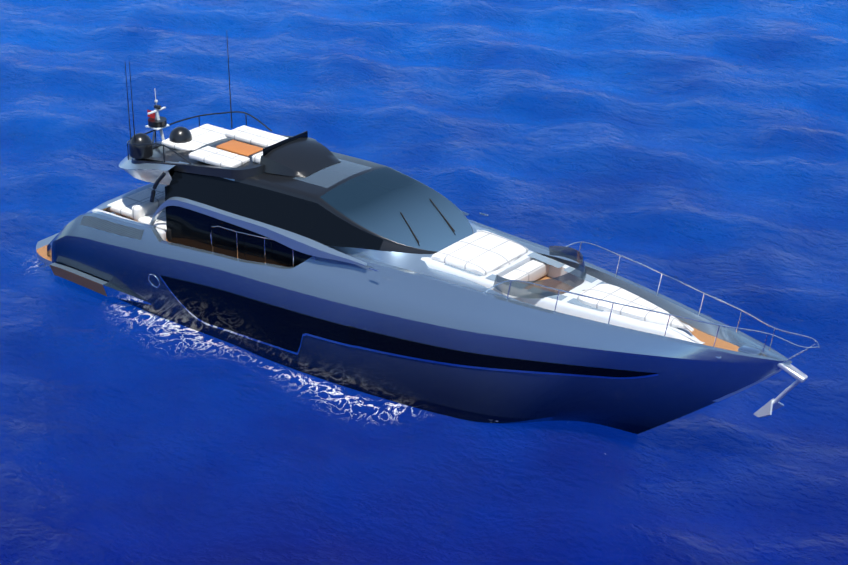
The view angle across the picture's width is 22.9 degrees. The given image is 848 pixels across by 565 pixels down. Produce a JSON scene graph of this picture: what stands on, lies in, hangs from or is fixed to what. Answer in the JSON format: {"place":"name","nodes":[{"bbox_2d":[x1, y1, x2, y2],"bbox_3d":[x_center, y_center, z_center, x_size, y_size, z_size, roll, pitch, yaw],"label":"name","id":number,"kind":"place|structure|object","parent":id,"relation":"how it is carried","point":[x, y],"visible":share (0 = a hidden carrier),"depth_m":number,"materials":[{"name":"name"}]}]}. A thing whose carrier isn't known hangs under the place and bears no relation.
{"place":"outdoors","nodes":[
{"label":"outdoors","id":0,"kind":"place"},
{"bbox_2d":[50,216,657,378],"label":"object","id":1,"kind":"object","parent":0,"point":[270,325],"visible":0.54,"depth_m":55.49,"materials":[{"name":"black glass"}]},
{"bbox_2d":[0,0,847,564],"bbox_3d":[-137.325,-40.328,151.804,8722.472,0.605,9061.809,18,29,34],"label":"sea","id":2,"kind":"structure","parent":0,"point":[700,144],"depth_m":62.37,"materials":[{"name":"liquid"}]},
{"bbox_2d":[47,211,791,433],"bbox_3d":[-0.731,0.712,56.505,23.700,4.435,5.800,18,29,34],"label":"hull","id":3,"kind":"object","parent":2,"relation":"in","point":[408,305],"visible":0.69,"depth_m":52.88,"materials":[{"name":"paint"}]},
{"bbox_2d":[36,183,166,264],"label":"aft deck","id":4,"kind":"structure","parent":3,"relation":"on","point":[135,205],"depth_m":59.97,"materials":[{"name":"white metal"}]},
{"bbox_2d":[114,213,739,350],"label":"deck","id":5,"kind":"structure","parent":3,"relation":"on","point":[708,340],"depth_m":50.70,"materials":[{"name":"brown wood"}]},
{"bbox_2d":[150,139,473,266],"bbox_3d":[-2.653,-1.881,56.988,9.330,2.579,4.780,18,29,34],"label":"cabin","id":6,"kind":"object","parent":5,"relation":"on","point":[350,201],"visible":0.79,"depth_m":55.60,"materials":[{"name":"black glass"}]},
{"bbox_2d":[119,111,340,201],"bbox_3d":[-5.360,-3.492,58.576,6.730,1.961,4.220,18,29,34],"label":"flybridge","id":7,"kind":"object","parent":6,"relation":"on","point":[303,154],"visible":0.85,"depth_m":57.69,"materials":[{"name":"white paint"}]},
{"bbox_2d":[125,38,232,159],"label":"antennas","id":8,"kind":"object","parent":7,"relation":"on","point":[157,122],"visible":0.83,"depth_m":59.12,"materials":[{"name":"black plastic"}]},
{"bbox_2d":[210,212,819,362],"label":"rails","id":9,"kind":"object","parent":5,"relation":"on","point":[747,349],"visible":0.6,"depth_m":50.40,"materials":[{"name":"silver metal"}]},
{"bbox_2d":[388,230,704,343],"bbox_3d":[3.286,0.053,52.790,8.680,1.046,2.914,18,29,34],"label":"foredeck","id":10,"kind":"object","parent":5,"relation":"on","point":[487,259],"visible":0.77,"depth_m":52.39,"materials":[{"name":"white"}]},
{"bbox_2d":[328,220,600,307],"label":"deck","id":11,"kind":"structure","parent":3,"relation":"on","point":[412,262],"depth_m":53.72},
{"bbox_2d":[713,363,807,417],"bbox_3d":[7.907,2.522,49.953,1.980,2.168,0.666,36,39,23],"label":"anchor","id":12,"kind":"object","parent":3,"relation":"attached to","point":[773,404],"visible":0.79,"depth_m":49.59,"materials":[{"name":"silver metal"}]}
]}

